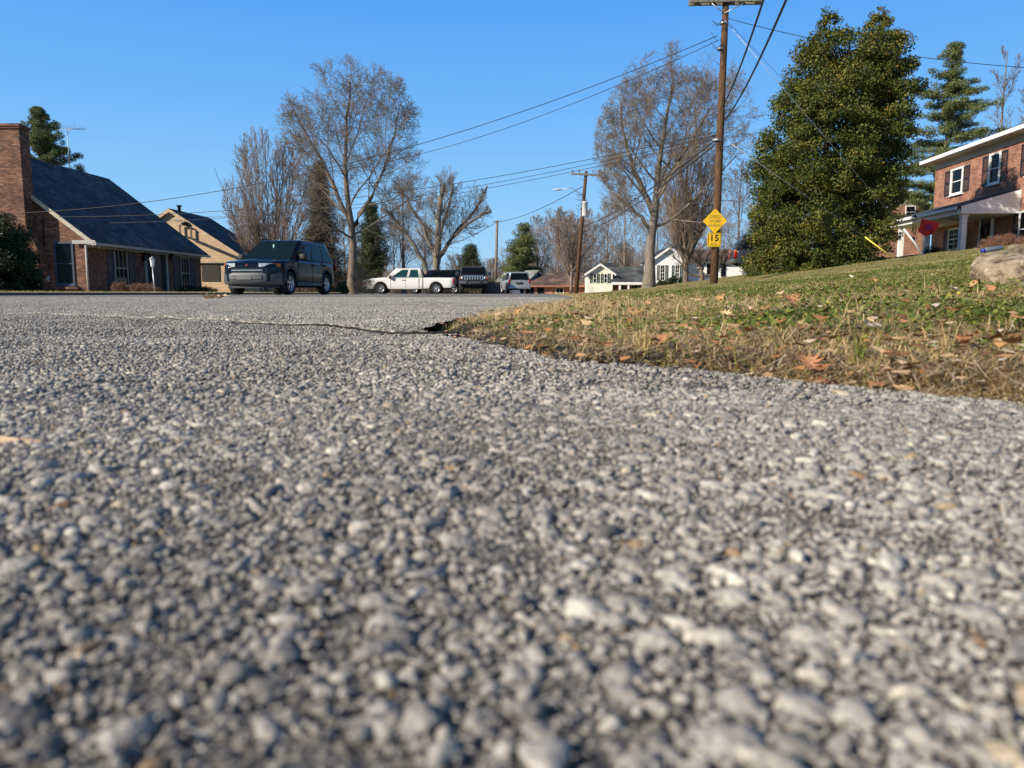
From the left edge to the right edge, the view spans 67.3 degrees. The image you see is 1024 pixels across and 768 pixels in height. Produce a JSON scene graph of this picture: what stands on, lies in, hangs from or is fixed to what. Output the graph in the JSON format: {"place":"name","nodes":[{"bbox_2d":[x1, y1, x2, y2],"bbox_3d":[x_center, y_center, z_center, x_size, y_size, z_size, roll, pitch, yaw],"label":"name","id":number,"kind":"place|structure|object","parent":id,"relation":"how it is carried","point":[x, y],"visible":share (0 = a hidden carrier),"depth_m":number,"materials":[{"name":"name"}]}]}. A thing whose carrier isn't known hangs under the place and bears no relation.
{"place":"outdoors","nodes":[
{"label":"outdoors","id":0,"kind":"place"},
{"bbox_2d":[0,290,339,292],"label":"grass","id":1,"kind":"structure","parent":0,"point":[154,291],"depth_m":26.40,"materials":[{"name":"green plant"}]},
{"bbox_2d":[0,294,574,331],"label":"road","id":2,"kind":"structure","parent":0,"point":[247,296],"depth_m":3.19,"materials":[{"name":"grey asphalt"}]},
{"bbox_2d":[223,238,336,294],"bbox_3d":[-7.191,-3.674,24.093,2.200,1.751,4.705,1,7,9],"label":"parked suv","id":3,"kind":"object","parent":2,"relation":"on","point":[284,267],"visible":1,"depth_m":23.16,"materials":[{"name":"black paint"}]},
{"bbox_2d":[365,268,456,293],"bbox_3d":[-7.327,-7.412,55.514,6.609,1.800,2.320,0,7,0],"label":"pickup truck","id":4,"kind":"object","parent":2,"relation":"on","point":[403,278],"visible":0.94,"depth_m":54.59,"materials":[{"name":"white paint"}]},
{"bbox_2d":[410,270,464,293],"bbox_3d":[-5.960,-7.955,59.981,5.020,1.830,1.900,0,7,0],"label":"parked suv","id":5,"kind":"object","parent":2,"relation":"on","point":[441,273],"visible":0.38,"depth_m":59.13,"materials":[{"name":"black paint"}]},
{"bbox_2d":[456,266,490,293],"bbox_3d":[-2.849,-7.609,56.372,2.540,1.990,4.909,0,7,-4],"label":"parked suv","id":6,"kind":"object","parent":2,"relation":"on","point":[473,277],"visible":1,"depth_m":54.59,"materials":[{"name":"grey paint"}]},
{"bbox_2d":[500,272,530,293],"bbox_3d":[0.246,-7.988,60.939,2.100,1.670,4.490,-1,7,-9],"label":"parked suv","id":7,"kind":"object","parent":2,"relation":"on","point":[521,281],"visible":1,"depth_m":58.92,"materials":[{"name":"silver metal"}]},
{"bbox_2d":[0,316,1023,767],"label":"driveway apron","id":8,"kind":"object","parent":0,"point":[406,758],"visible":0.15,"depth_m":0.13,"materials":[{"name":"grey gravel"}]},
{"bbox_2d":[0,436,40,444],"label":"fallen leaf","id":9,"kind":"object","parent":8,"relation":"on","point":[4,439],"visible":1,"depth_m":0.28,"materials":[{"name":"beige plant"}]},
{"bbox_2d":[0,313,455,337],"bbox_3d":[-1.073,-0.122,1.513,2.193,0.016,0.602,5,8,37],"label":"gravel","id":10,"kind":"structure","parent":8,"relation":"on","point":[43,326],"depth_m":1.16,"materials":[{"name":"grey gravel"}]},
{"bbox_2d":[0,334,825,390],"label":"gravel","id":11,"kind":"structure","parent":8,"relation":"on","point":[257,363],"depth_m":0.60,"materials":[{"name":"grey gravel"}]},
{"bbox_2d":[0,0,1023,277],"label":"sky","id":12,"kind":"structure","parent":0,"point":[163,93],"materials":[{"name":"blue"}]},
{"bbox_2d":[359,244,1023,403],"bbox_3d":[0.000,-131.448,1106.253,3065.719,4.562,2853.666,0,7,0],"label":"ground","id":13,"kind":"structure","parent":0,"point":[671,287],"depth_m":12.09,"materials":[{"name":"green plant"}]},
{"bbox_2d":[0,211,45,291],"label":"shrub","id":14,"kind":"object","parent":13,"relation":"on","point":[19,271],"visible":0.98,"depth_m":27.03,"materials":[{"name":"green plant"}]},
{"bbox_2d":[20,106,83,168],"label":"pine tree","id":15,"kind":"object","parent":13,"relation":"on","point":[43,146],"visible":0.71,"depth_m":59.58,"materials":[{"name":"green plant"}]},
{"bbox_2d":[0,123,210,291],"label":"brick house","id":16,"kind":"structure","parent":13,"relation":"on","point":[91,254],"depth_m":37.07,"materials":[{"name":"red brick"}]},
{"bbox_2d":[53,242,76,285],"bbox_3d":[-20.479,-5.487,35.192,0.950,2.017,0.120,0,7,2],"label":"window","id":17,"kind":"structure","parent":16,"relation":"in","point":[63,251],"depth_m":35.21,"materials":[{"name":"black glass"}]},
{"bbox_2d":[113,248,128,285],"bbox_3d":[-19.295,-5.706,38.013,0.120,1.980,1.228,0,7,2],"label":"window","id":18,"kind":"structure","parent":16,"relation":"in","point":[120,257],"depth_m":38.04,"materials":[{"name":"glass"}]},
{"bbox_2d":[151,254,161,290],"bbox_3d":[-19.163,-5.989,41.512,0.069,1.980,1.000,0,7,2],"label":"door","id":19,"kind":"structure","parent":16,"relation":"in","point":[157,267],"depth_m":41.59,"materials":[{"name":"brown paint"}]},
{"bbox_2d":[180,257,189,288],"bbox_3d":[-19.076,-6.448,44.929,0.120,1.830,1.133,0,7,2],"label":"window","id":20,"kind":"structure","parent":16,"relation":"in","point":[184,262],"depth_m":44.91,"materials":[{"name":"black glass"}]},
{"bbox_2d":[110,281,130,291],"bbox_3d":[-16.669,-4.082,32.727,0.874,0.632,0.916,0,7,0],"label":"shrub","id":21,"kind":"object","parent":13,"relation":"on","point":[119,286],"visible":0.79,"depth_m":32.54,"materials":[{"name":"brown plant"}]},
{"bbox_2d":[126,282,162,291],"bbox_3d":[-16.633,-4.304,34.678,1.467,0.598,1.592,0,7,0],"label":"shrub","id":22,"kind":"object","parent":13,"relation":"on","point":[138,287],"visible":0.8,"depth_m":34.61,"materials":[{"name":"brown plant"}]},
{"bbox_2d":[0,292,340,295],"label":"kerb","id":23,"kind":"structure","parent":13,"relation":"on","point":[80,293],"depth_m":20.52,"materials":[{"name":"concrete"}]},
{"bbox_2d":[174,285,217,291],"bbox_3d":[-15.865,-4.755,38.690,2.005,0.548,2.148,-2,7,-13],"label":"shrub","id":24,"kind":"object","parent":13,"relation":"on","point":[190,288],"visible":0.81,"depth_m":38.54,"materials":[{"name":"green plant"}]},
{"bbox_2d":[158,205,270,291],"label":"tan house","id":25,"kind":"structure","parent":13,"relation":"on","point":[214,241],"depth_m":53.27,"materials":[{"name":"beige paint"}]},
{"bbox_2d":[201,264,220,280],"bbox_3d":[-20.895,-7.716,53.349,1.288,1.187,0.057,0,7,2],"label":"louvred window","id":26,"kind":"structure","parent":25,"relation":"in","point":[210,272],"depth_m":53.33,"materials":[{"name":"grey"}]},
{"bbox_2d":[214,126,312,292],"bbox_3d":[-12.898,-9.005,40.223,4.814,8.872,3.789,-2,7,-16],"label":"bare tree","id":27,"kind":"object","parent":13,"relation":"on","point":[255,231],"visible":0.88,"depth_m":39.99,"materials":[{"name":"grey plant"}]},
{"bbox_2d":[117,317,469,337],"bbox_3d":[-1.471,-0.173,1.977,3.333,0.021,0.310,4,8,29],"label":"asphalt edge","id":28,"kind":"object","parent":13,"relation":"on","point":[393,333],"visible":0.22,"depth_m":1.14,"materials":[{"name":"grey asphalt"}]},
{"bbox_2d":[297,159,348,292],"bbox_3d":[-16.053,-13.247,64.864,5.296,11.707,5.305,0,7,0],"label":"spruce tree","id":29,"kind":"object","parent":13,"relation":"on","point":[329,242],"visible":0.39,"depth_m":64.26,"materials":[{"name":"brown plant"}]},
{"bbox_2d":[324,214,361,279],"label":"bare tree","id":30,"kind":"object","parent":13,"relation":"on","point":[341,236],"visible":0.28,"depth_m":86.57,"materials":[{"name":"brown plant"}]},
{"bbox_2d":[271,54,435,293],"bbox_3d":[-9.253,-11.875,44.934,9.122,13.860,8.647,-2,7,-20],"label":"bare tree","id":31,"kind":"object","parent":13,"relation":"on","point":[346,210],"visible":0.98,"depth_m":44.37,"materials":[{"name":"grey plant"}]},
{"bbox_2d":[294,250,416,293],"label":"undergrowth","id":32,"kind":"object","parent":13,"relation":"on","point":[299,290],"visible":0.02,"depth_m":81.20,"materials":[{"name":"brown plant"}]},
{"bbox_2d":[349,265,380,293],"bbox_3d":[-8.323,-5.685,42.710,1.894,1.837,1.801,-5,8,-34],"label":"shrub","id":33,"kind":"object","parent":13,"relation":"on","point":[365,277],"visible":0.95,"depth_m":42.57,"materials":[{"name":"plant"}]},
{"bbox_2d":[344,200,395,292],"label":"cedar tree","id":34,"kind":"object","parent":13,"relation":"on","point":[370,255],"visible":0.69,"depth_m":64.53,"materials":[{"name":"green plant"}]},
{"bbox_2d":[382,219,420,293],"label":"bare tree","id":35,"kind":"object","parent":13,"relation":"on","point":[393,238],"visible":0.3,"depth_m":90.47,"materials":[{"name":"brown plant"}]},
{"bbox_2d":[375,170,431,293],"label":"bare tree","id":36,"kind":"object","parent":13,"relation":"on","point":[403,255],"visible":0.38,"depth_m":66.74,"materials":[{"name":"brown plant"}]},
{"bbox_2d":[407,225,434,293],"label":"bare tree","id":37,"kind":"object","parent":13,"relation":"on","point":[420,233],"visible":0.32,"depth_m":93.48,"materials":[{"name":"brown plant"}]},
{"bbox_2d":[379,165,492,293],"bbox_3d":[-6.005,-11.927,60.498,8.964,10.314,5.016,0,7,0],"label":"pollarded tree","id":38,"kind":"object","parent":13,"relation":"on","point":[437,253],"visible":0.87,"depth_m":60.74,"materials":[{"name":"grey plant"}]},
{"bbox_2d":[382,251,506,293],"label":"undergrowth","id":39,"kind":"object","parent":13,"relation":"on","point":[446,291],"visible":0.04,"depth_m":97.43,"materials":[{"name":"brown plant"}]},
{"bbox_2d":[456,243,490,293],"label":"spruce tree","id":40,"kind":"object","parent":13,"relation":"on","point":[469,256],"visible":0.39,"depth_m":80.59,"materials":[{"name":"green plant"}]},
{"bbox_2d":[481,257,504,280],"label":"bare tree","id":41,"kind":"object","parent":13,"relation":"on","point":[492,264],"visible":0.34,"depth_m":110.43,"materials":[{"name":"brown plant"}]},
{"bbox_2d":[493,220,499,281],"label":"utility pole","id":42,"kind":"object","parent":13,"relation":"on","point":[496,246],"visible":0.67,"depth_m":102.44,"materials":[{"name":"brown wood"}]},
{"bbox_2d":[488,282,511,293],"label":"board fence","id":43,"kind":"object","parent":13,"relation":"on","point":[493,287],"visible":0.34,"depth_m":71.45,"materials":[{"name":"black wood"}]},
{"bbox_2d":[450,317,573,338],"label":"soil crumbs","id":44,"kind":"object","parent":13,"relation":"on","point":[484,326],"visible":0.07,"depth_m":1.26,"materials":[{"name":"black soil"}]},
{"bbox_2d":[495,270,542,293],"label":"house","id":45,"kind":"structure","parent":13,"relation":"on","point":[534,274],"depth_m":91.23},
{"bbox_2d":[499,221,543,278],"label":"pine tree","id":46,"kind":"object","parent":13,"relation":"on","point":[522,258],"visible":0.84,"depth_m":93.11,"materials":[{"name":"green plant"}]},
{"bbox_2d":[513,214,555,272],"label":"bare tree","id":47,"kind":"object","parent":13,"relation":"on","point":[538,230],"visible":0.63,"depth_m":96.48,"materials":[{"name":"brown plant"}]},
{"bbox_2d":[529,273,584,293],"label":"ranch house","id":48,"kind":"structure","parent":13,"relation":"on","point":[549,283],"depth_m":83.34,"materials":[{"name":"red brick"}]},
{"bbox_2d":[538,205,584,272],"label":"bare tree","id":49,"kind":"object","parent":13,"relation":"on","point":[561,212],"visible":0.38,"depth_m":99.91,"materials":[{"name":"brown plant"}]},
{"bbox_2d":[542,210,597,292],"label":"bare tree","id":50,"kind":"object","parent":13,"relation":"on","point":[569,267],"visible":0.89,"depth_m":68.58,"materials":[{"name":"brown plant"}]},
{"bbox_2d":[553,170,597,292],"bbox_3d":[5.403,-12.377,64.757,3.964,11.086,0.876,0,7,0],"label":"utility pole","id":51,"kind":"object","parent":13,"relation":"on","point":[584,208],"visible":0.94,"depth_m":64.67,"materials":[{"name":"brown wood"}]},
{"bbox_2d":[560,208,608,269],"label":"bare tree","id":52,"kind":"object","parent":13,"relation":"on","point":[591,214],"visible":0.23,"depth_m":107.86,"materials":[{"name":"brown plant"}]},
{"bbox_2d":[583,203,635,267],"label":"bare tree","id":53,"kind":"object","parent":13,"relation":"on","point":[599,228],"visible":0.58,"depth_m":95.90,"materials":[{"name":"brown plant"}]},
{"bbox_2d":[582,263,643,292],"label":"cream house","id":54,"kind":"structure","parent":13,"relation":"on","point":[603,277],"depth_m":77.31,"materials":[{"name":"beige paint"}]},
{"bbox_2d":[595,178,649,265],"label":"bare tree","id":55,"kind":"object","parent":13,"relation":"on","point":[624,233],"visible":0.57,"depth_m":82.16,"materials":[{"name":"brown plant"}]},
{"bbox_2d":[481,222,795,279],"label":"undergrowth","id":56,"kind":"object","parent":13,"relation":"on","point":[581,270],"visible":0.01,"depth_m":105.28,"materials":[{"name":"brown plant"}]},
{"bbox_2d":[449,322,831,378],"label":"soil crumbs","id":57,"kind":"object","parent":13,"relation":"on","point":[617,359],"visible":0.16,"depth_m":0.63,"materials":[{"name":"black soil"}]},
{"bbox_2d":[630,196,671,265],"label":"bare tree","id":58,"kind":"object","parent":13,"relation":"on","point":[663,216],"visible":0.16,"depth_m":93.39,"materials":[{"name":"brown plant"}]},
{"bbox_2d":[639,194,705,253],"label":"bare tree","id":59,"kind":"object","parent":13,"relation":"on","point":[643,241],"visible":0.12,"depth_m":86.58,"materials":[{"name":"brown plant"}]},
{"bbox_2d":[590,38,768,288],"bbox_3d":[9.288,-11.985,43.523,9.976,13.666,8.769,0,7,0],"label":"bare tree","id":60,"kind":"object","parent":13,"relation":"on","point":[649,279],"visible":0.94,"depth_m":42.24,"materials":[{"name":"grey plant"}]},
{"bbox_2d":[653,126,727,282],"bbox_3d":[11.441,-11.382,48.698,5.160,10.531,4.275,0,7,0],"label":"bare tree","id":61,"kind":"object","parent":13,"relation":"on","point":[678,227],"visible":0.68,"depth_m":48.58,"materials":[{"name":"brown plant"}]},
{"bbox_2d":[641,247,745,283],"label":"white house","id":62,"kind":"structure","parent":13,"relation":"on","point":[666,267],"depth_m":68.53,"materials":[{"name":"white paint"}]},
{"bbox_2d":[663,230,735,280],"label":"ornamental tree","id":63,"kind":"object","parent":13,"relation":"on","point":[701,275],"visible":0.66,"depth_m":46.41,"materials":[{"name":"brown plant"}]},
{"bbox_2d":[678,165,745,248],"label":"bare tree","id":64,"kind":"object","parent":13,"relation":"on","point":[726,215],"visible":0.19,"depth_m":79.77,"materials":[{"name":"brown plant"}]},
{"bbox_2d":[688,0,761,283],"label":"utility pole","id":65,"kind":"object","parent":13,"relation":"on","point":[719,141],"visible":0.98,"depth_m":26.94,"materials":[{"name":"brown wood"}]},
{"bbox_2d":[0,35,717,213],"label":"overhead wire","id":66,"kind":"object","parent":65,"relation":"attached to","point":[381,154],"visible":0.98,"depth_m":29.24,"materials":[{"name":"black"}]},
{"bbox_2d":[59,131,716,216],"bbox_3d":[-6.507,-8.169,30.755,28.337,2.333,0.020,2,7,14],"label":"overhead wire","id":67,"kind":"object","parent":65,"relation":"attached to","point":[385,193],"visible":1,"depth_m":30.38,"materials":[{"name":"black"}]},
{"bbox_2d":[114,135,716,222],"bbox_3d":[-6.306,-8.175,31.761,28.523,2.301,0.018,2,7,18],"label":"overhead wire","id":68,"kind":"object","parent":65,"relation":"attached to","point":[424,194],"visible":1,"depth_m":30.80,"materials":[{"name":"black"}]},
{"bbox_2d":[236,140,711,216],"bbox_3d":[-6.335,-9.395,38.011,34.741,1.095,0.020,5,9,38],"label":"overhead wire","id":69,"kind":"object","parent":65,"relation":"attached to","point":[523,181],"visible":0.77,"depth_m":32.33,"materials":[{"name":"black"}]},
{"bbox_2d":[308,40,717,173],"bbox_3d":[-2.365,-12.029,35.836,26.224,2.018,0.022,6,9,43],"label":"overhead wire","id":70,"kind":"object","parent":65,"relation":"attached to","point":[533,118],"visible":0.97,"depth_m":32.35,"materials":[{"name":"black"}]},
{"bbox_2d":[580,143,715,232],"bbox_3d":[6.507,-10.464,46.090,0.040,0.593,38.030,0,7,-2],"label":"overhead wire","id":71,"kind":"object","parent":65,"relation":"attached to","point":[662,185],"visible":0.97,"depth_m":34.51,"materials":[{"name":"black"}]},
{"bbox_2d":[707,233,720,246],"bbox_3d":[7.200,-5.137,27.395,0.490,0.490,0.015,0,7,-2],"label":"speed sign","id":72,"kind":"object","parent":65,"relation":"attached to","point":[713,239],"visible":1,"depth_m":27.39,"materials":[{"name":"yellow metal"}]},
{"bbox_2d":[703,209,726,232],"bbox_3d":[7.213,-5.790,27.316,0.845,0.845,0.019,0,7,-2],"label":"warning sign","id":73,"kind":"object","parent":65,"relation":"attached to","point":[714,220],"visible":1,"depth_m":27.32,"materials":[{"name":"yellow metal"}]},
{"bbox_2d":[722,0,763,105],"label":"overhead wire","id":74,"kind":"object","parent":65,"relation":"attached to","point":[756,20],"visible":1,"depth_m":16.84,"materials":[{"name":"black"}]},
{"bbox_2d":[722,0,786,121],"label":"overhead wire","id":75,"kind":"object","parent":65,"relation":"attached to","point":[771,33],"visible":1,"depth_m":15.22,"materials":[{"name":"black"}]},
{"bbox_2d":[728,24,922,254],"bbox_3d":[11.624,-8.569,27.876,8.345,8.076,0.169,-1,7,-11],"label":"guy wire","id":76,"kind":"object","parent":65,"relation":"attached to","point":[913,241],"visible":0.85,"depth_m":28.16,"materials":[{"name":"silver metal"}]},
{"bbox_2d":[728,18,1023,67],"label":"overhead wire","id":77,"kind":"object","parent":65,"relation":"attached to","point":[877,50],"visible":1,"depth_m":25.87,"materials":[{"name":"black"}]},
{"bbox_2d":[427,291,1023,409],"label":"straw","id":78,"kind":"object","parent":13,"relation":"on","point":[913,374],"visible":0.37,"depth_m":0.55,"materials":[{"name":"beige plant"}]},
{"bbox_2d":[436,252,1023,393],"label":"leaf litter","id":79,"kind":"object","parent":13,"relation":"on","point":[965,339],"visible":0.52,"depth_m":0.58,"materials":[{"name":"brown plant"}]},
{"bbox_2d":[437,275,1022,339],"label":"straw","id":80,"kind":"object","parent":13,"relation":"on","point":[555,307],"visible":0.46,"depth_m":1.29,"materials":[{"name":"beige plant"}]},
{"bbox_2d":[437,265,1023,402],"bbox_3d":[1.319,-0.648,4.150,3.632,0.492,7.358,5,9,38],"label":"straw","id":81,"kind":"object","parent":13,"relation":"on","point":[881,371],"visible":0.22,"depth_m":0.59,"materials":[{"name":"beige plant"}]},
{"bbox_2d":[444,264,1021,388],"bbox_3d":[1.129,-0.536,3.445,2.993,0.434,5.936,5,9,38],"label":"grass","id":82,"kind":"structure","parent":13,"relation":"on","point":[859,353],"depth_m":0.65,"materials":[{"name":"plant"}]},
{"bbox_2d":[709,160,756,248],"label":"bare tree","id":83,"kind":"object","parent":13,"relation":"on","point":[738,203],"visible":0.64,"depth_m":75.86,"materials":[{"name":"brown plant"}]},
{"bbox_2d":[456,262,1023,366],"bbox_3d":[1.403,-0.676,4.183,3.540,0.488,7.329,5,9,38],"label":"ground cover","id":84,"kind":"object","parent":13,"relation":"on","point":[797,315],"visible":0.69,"depth_m":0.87,"materials":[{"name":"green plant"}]},
{"bbox_2d":[727,234,803,272],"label":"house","id":85,"kind":"structure","parent":13,"relation":"on","point":[741,247],"depth_m":37.44,"materials":[{"name":"grey paint"}]},
{"bbox_2d":[794,353,823,372],"bbox_3d":[0.198,-0.015,0.510,0.024,0.012,0.020,6,9,43],"label":"fallen leaf","id":86,"kind":"object","parent":13,"relation":"on","point":[808,360],"visible":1,"depth_m":0.51,"materials":[{"name":"plant"}]},
{"bbox_2d":[738,6,931,277],"bbox_3d":[13.666,-9.993,32.984,7.376,11.926,7.001,0,7,0],"label":"holly tree","id":87,"kind":"object","parent":13,"relation":"on","point":[867,105],"visible":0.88,"depth_m":31.36,"materials":[{"name":"green plant"}]},
{"bbox_2d":[866,189,928,257],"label":"house","id":88,"kind":"structure","parent":13,"relation":"on","point":[909,248],"depth_m":61.05,"materials":[{"name":"orange brick"}]},
{"bbox_2d":[922,245,966,253],"bbox_3d":[22.071,-6.466,39.557,3.943,1.394,1.938,0,7,0],"label":"hedge","id":89,"kind":"object","parent":13,"relation":"on","point":[931,250],"visible":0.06,"depth_m":39.43,"materials":[{"name":"green plant"}]},
{"bbox_2d":[893,40,1010,219],"bbox_3d":[32.417,-17.030,58.312,9.142,17.455,7.788,-3,7,-21],"label":"pine tree","id":90,"kind":"object","parent":13,"relation":"on","point":[954,87],"visible":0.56,"depth_m":57.53,"materials":[{"name":"green plant"}]},
{"bbox_2d":[891,123,1023,255],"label":"brick house","id":91,"kind":"structure","parent":13,"relation":"on","point":[979,184],"depth_m":38.46,"materials":[{"name":"red brick"}]},
{"bbox_2d":[918,217,963,235],"bbox_3d":[20.339,-7.478,36.481,2.095,0.937,0.204,0,7,4],"label":"flag","id":92,"kind":"object","parent":91,"relation":"attached to","point":[927,227],"visible":1,"depth_m":36.54,"materials":[{"name":"red fabric"}]},
{"bbox_2d":[947,227,958,250],"bbox_3d":[24.067,-7.870,41.935,0.120,1.258,1.274,0,7,4],"label":"window","id":93,"kind":"structure","parent":91,"relation":"in","point":[953,233],"depth_m":41.97,"materials":[{"name":"white glass"}]},
{"bbox_2d":[948,166,963,196],"bbox_3d":[24.049,-10.947,41.608,0.160,1.462,1.369,0,7,4],"label":"window","id":94,"kind":"structure","parent":91,"relation":"in","point":[956,176],"depth_m":41.69,"materials":[{"name":"white paint"}]},
{"bbox_2d":[980,218,990,246],"bbox_3d":[23.850,-7.247,38.694,0.056,2.080,1.000,0,7,4],"label":"door","id":95,"kind":"structure","parent":91,"relation":"in","point":[988,221],"depth_m":38.60,"materials":[{"name":"black paint"}]},
{"bbox_2d":[986,151,1001,186],"bbox_3d":[23.797,-10.609,37.932,0.160,1.570,1.084,0,7,4],"label":"window","id":96,"kind":"structure","parent":91,"relation":"in","point":[994,166],"depth_m":38.00,"materials":[{"name":"white paint"}]},
{"bbox_2d":[1017,210,1023,238],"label":"window","id":97,"kind":"structure","parent":91,"relation":"in","point":[1021,213],"depth_m":35.73,"materials":[{"name":"white paint"}]},
{"bbox_2d":[969,244,1023,286],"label":"boulder","id":98,"kind":"object","parent":13,"relation":"on","point":[1008,262],"visible":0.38,"depth_m":1.44,"materials":[{"name":"stone"}]},
{"bbox_2d":[974,233,1023,248],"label":"shrub","id":99,"kind":"object","parent":13,"relation":"on","point":[1004,240],"visible":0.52,"depth_m":31.84,"materials":[{"name":"brown plant"}]},
{"bbox_2d":[976,45,1023,134],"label":"bare tree","id":100,"kind":"object","parent":13,"relation":"on","point":[1005,80],"visible":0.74,"depth_m":67.43,"materials":[{"name":"brown plant"}]},
{"bbox_2d":[553,243,1023,303],"bbox_3d":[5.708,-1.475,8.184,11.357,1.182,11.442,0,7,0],"label":"grass","id":101,"kind":"structure","parent":0,"point":[594,295],"depth_m":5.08,"materials":[{"name":"green plant"}]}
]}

